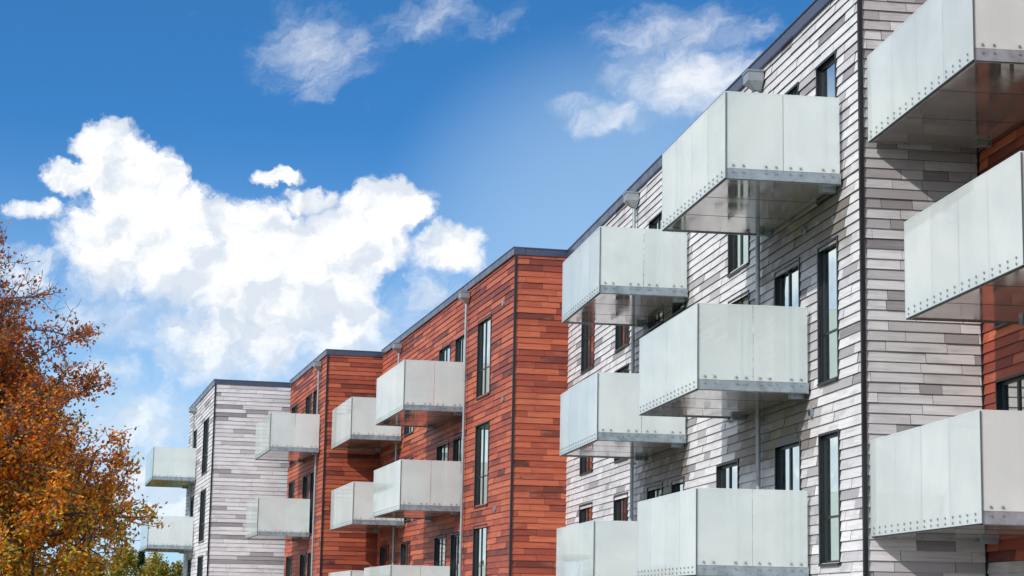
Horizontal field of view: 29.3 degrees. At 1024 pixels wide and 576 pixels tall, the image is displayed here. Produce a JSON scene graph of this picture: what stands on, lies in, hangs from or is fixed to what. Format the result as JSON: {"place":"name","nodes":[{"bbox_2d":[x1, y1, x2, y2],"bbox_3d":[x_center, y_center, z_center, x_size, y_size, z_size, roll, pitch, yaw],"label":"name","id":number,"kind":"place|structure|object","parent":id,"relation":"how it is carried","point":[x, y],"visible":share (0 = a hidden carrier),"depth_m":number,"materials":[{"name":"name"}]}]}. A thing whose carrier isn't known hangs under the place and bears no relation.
{"place":"outdoors","nodes":[
{"label":"outdoors","id":0,"kind":"place"},
{"bbox_2d":[208,384,290,575],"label":"white end siding","id":1,"kind":"object","parent":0,"point":[241,476],"visible":0.52,"depth_m":91.86,"materials":[{"name":"white wood"}]},
{"bbox_2d":[284,356,326,575],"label":"red facade siding","id":2,"kind":"object","parent":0,"point":[303,386],"visible":0.66,"depth_m":84.66,"materials":[{"name":"red wood"}]},
{"bbox_2d":[245,497,309,541],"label":"balcony","id":3,"kind":"structure","parent":2,"relation":"attached to","point":[276,519],"depth_m":82.88,"materials":[{"name":"metal"}]},
{"bbox_2d":[255,412,319,462],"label":"balcony","id":4,"kind":"structure","parent":2,"relation":"attached to","point":[285,437],"depth_m":81.52,"materials":[{"name":"glass"}]},
{"bbox_2d":[285,388,319,575],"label":"red facade windows","id":5,"kind":"structure","parent":2,"relation":"attached to","point":[305,488],"depth_m":85.27,"materials":[{"name":"glass"}]},
{"bbox_2d":[311,361,321,575],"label":"downspout","id":6,"kind":"object","parent":2,"relation":"attached to","point":[317,365],"visible":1,"depth_m":81.73,"materials":[{"name":"metal"}]},
{"bbox_2d":[321,355,382,575],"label":"red end siding","id":7,"kind":"object","parent":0,"point":[352,376],"visible":0.4,"depth_m":80.38,"materials":[{"name":"red wood"}]},
{"bbox_2d":[0,0,813,575],"label":"sky","id":8,"kind":"structure","parent":0,"point":[250,190],"materials":[{"name":"blue"}]},
{"bbox_2d":[189,0,832,412],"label":"roof fascia","id":9,"kind":"structure","parent":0,"point":[799,24],"depth_m":57.67,"materials":[{"name":"grey metal"}]},
{"label":"ground","id":10,"kind":"structure","parent":0,"visible":0},
{"bbox_2d":[0,222,169,575],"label":"autumn tree","id":11,"kind":"object","parent":10,"relation":"on","point":[45,489],"visible":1,"depth_m":43.55,"materials":[{"name":"orange plant"}]},
{"bbox_2d":[14,544,182,575],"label":"distant treeline","id":12,"kind":"object","parent":10,"relation":"on","point":[140,566],"visible":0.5,"depth_m":146.99,"materials":[{"name":"green plant"}]},
{"bbox_2d":[182,386,214,575],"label":"white facade siding","id":13,"kind":"object","parent":10,"relation":"on","point":[204,409],"visible":0.8,"depth_m":97.51,"materials":[{"name":"white wood"}]},
{"bbox_2d":[140,516,193,553],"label":"balcony","id":14,"kind":"structure","parent":13,"relation":"attached to","point":[176,536],"depth_m":98.89,"materials":[{"name":"metal"}]},
{"bbox_2d":[145,447,195,488],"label":"balcony","id":15,"kind":"structure","parent":13,"relation":"attached to","point":[170,466],"depth_m":99.68,"materials":[{"name":"glass"}]},
{"bbox_2d":[186,407,195,575],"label":"downspout","id":16,"kind":"object","parent":13,"relation":"attached to","point":[192,410],"visible":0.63,"depth_m":101.51,"materials":[{"name":"metal"}]},
{"bbox_2d":[188,417,209,575],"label":"white facade windows","id":17,"kind":"structure","parent":13,"relation":"attached to","point":[203,492],"depth_m":96.16,"materials":[{"name":"glass"}]},
{"bbox_2d":[376,256,514,575],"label":"red facade siding","id":18,"kind":"object","parent":10,"relation":"on","point":[432,337],"visible":0.63,"depth_m":62.49,"materials":[{"name":"brown wood"}]},
{"bbox_2d":[329,570,363,575],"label":"balcony","id":19,"kind":"structure","parent":18,"relation":"attached to","point":[351,573],"depth_m":73.20,"materials":[{"name":"metal"}]},
{"bbox_2d":[331,397,401,451],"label":"balcony","id":20,"kind":"structure","parent":18,"relation":"attached to","point":[355,427],"depth_m":75.14,"materials":[{"name":"glass"}]},
{"bbox_2d":[330,481,404,532],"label":"balcony","id":21,"kind":"structure","parent":18,"relation":"attached to","point":[351,506],"depth_m":73.56,"materials":[{"name":"metal"}]},
{"bbox_2d":[392,342,401,564],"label":"downspout","id":22,"kind":"object","parent":18,"relation":"attached to","point":[397,347],"visible":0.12,"depth_m":75.78,"materials":[{"name":"metal"}]},
{"bbox_2d":[364,565,449,575],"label":"balcony","id":23,"kind":"structure","parent":18,"relation":"attached to","point":[399,570],"depth_m":64.25,"materials":[{"name":"metal"}]},
{"bbox_2d":[372,459,460,520],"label":"balcony","id":24,"kind":"structure","parent":18,"relation":"attached to","point":[401,488],"depth_m":63.33,"materials":[{"name":"glass"}]},
{"bbox_2d":[375,359,463,428],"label":"balcony","id":25,"kind":"structure","parent":18,"relation":"attached to","point":[413,393],"depth_m":63.73,"materials":[{"name":"metal"}]},
{"bbox_2d":[380,313,491,575],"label":"red facade windows","id":26,"kind":"structure","parent":18,"relation":"attached to","point":[481,485],"depth_m":61.80,"materials":[{"name":"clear glass"}]},
{"bbox_2d":[458,291,469,575],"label":"downspout","id":27,"kind":"object","parent":18,"relation":"attached to","point":[463,296],"visible":1,"depth_m":63.27,"materials":[{"name":"metal"}]},
{"bbox_2d":[206,0,988,575],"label":"corner trim","id":28,"kind":"structure","parent":10,"relation":"on","point":[862,284],"depth_m":31.52,"materials":[{"name":"black metal"}]},
{"bbox_2d":[511,255,568,575],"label":"red end siding","id":29,"kind":"object","parent":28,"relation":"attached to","point":[540,462],"visible":0.79,"depth_m":57.02,"materials":[{"name":"brown wood"}]},
{"bbox_2d":[565,0,862,575],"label":"white facade siding","id":30,"kind":"object","parent":10,"relation":"on","point":[817,40],"visible":0.41,"depth_m":35.18,"materials":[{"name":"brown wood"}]},
{"bbox_2d":[556,520,636,575],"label":"balcony","id":31,"kind":"structure","parent":30,"relation":"attached to","point":[599,548],"depth_m":42.05,"materials":[{"name":"metal"}]},
{"bbox_2d":[560,372,685,460],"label":"balcony","id":32,"kind":"structure","parent":30,"relation":"attached to","point":[600,417],"depth_m":42.38,"materials":[{"name":"glass"}]},
{"bbox_2d":[562,226,687,327],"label":"balcony","id":33,"kind":"structure","parent":30,"relation":"attached to","point":[602,279],"depth_m":42.90,"materials":[{"name":"metal"}]},
{"bbox_2d":[623,191,638,520],"bbox_3d":[2.846,3.599,47.602,0.350,12.060,0.420,2,-10,-8],"label":"downspout","id":34,"kind":"object","parent":30,"relation":"attached to","point":[631,199],"visible":0.34,"depth_m":47.96,"materials":[{"name":"metal"}]},
{"bbox_2d":[493,226,813,511],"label":"wall vents","id":35,"kind":"object","parent":30,"relation":"attached to","point":[810,411],"depth_m":34.37,"materials":[{"name":"metal"}]},
{"bbox_2d":[579,50,841,566],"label":"white facade windows","id":36,"kind":"structure","parent":30,"relation":"attached to","point":[787,291],"depth_m":34.06,"materials":[{"name":"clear glass"}]},
{"bbox_2d":[637,488,808,575],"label":"balcony","id":37,"kind":"structure","parent":30,"relation":"attached to","point":[700,532],"depth_m":33.26,"materials":[{"name":"metal"}]},
{"bbox_2d":[639,303,808,420],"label":"balcony","id":38,"kind":"structure","parent":30,"relation":"attached to","point":[735,362],"depth_m":33.77,"materials":[{"name":"metal"}]},
{"bbox_2d":[662,91,840,236],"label":"balcony","id":39,"kind":"structure","parent":30,"relation":"attached to","point":[751,164],"depth_m":32.58,"materials":[{"name":"metal"}]},
{"bbox_2d":[742,69,763,488],"bbox_3d":[4.527,1.804,36.644,0.350,12.060,0.420,2,-10,-8],"label":"downspout","id":40,"kind":"object","parent":30,"relation":"attached to","point":[753,79],"visible":0.3,"depth_m":36.98,"materials":[{"name":"metal"}]},
{"bbox_2d":[862,0,985,575],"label":"white end siding","id":41,"kind":"object","parent":10,"relation":"on","point":[919,373],"visible":0.49,"depth_m":31.24,"materials":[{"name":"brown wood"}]},
{"bbox_2d":[987,560,1023,575],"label":"base facade siding","id":42,"kind":"object","parent":10,"relation":"on","point":[1009,568],"visible":1,"depth_m":29.98,"materials":[{"name":"grey wood"}]},
{"bbox_2d":[978,120,1023,561],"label":"red facade siding","id":43,"kind":"object","parent":42,"relation":"on","point":[1003,350],"visible":0.28,"depth_m":30.53,"materials":[{"name":"red wood"}]},
{"bbox_2d":[867,0,1023,147],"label":"balcony","id":44,"kind":"structure","parent":43,"relation":"attached to","point":[948,73],"depth_m":28.91,"materials":[{"name":"metal"}]},
{"bbox_2d":[870,409,1023,543],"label":"balcony","id":45,"kind":"structure","parent":43,"relation":"attached to","point":[959,477],"depth_m":27.21,"materials":[{"name":"glass"}]},
{"bbox_2d":[904,151,1023,324],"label":"balcony","id":46,"kind":"structure","parent":43,"relation":"attached to","point":[964,253],"depth_m":27.00,"materials":[{"name":"metal"}]},
{"bbox_2d":[993,323,1023,410],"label":"red facade windows","id":47,"kind":"structure","parent":43,"relation":"attached to","point":[1010,392],"depth_m":30.27,"materials":[{"name":"glass"}]}
]}

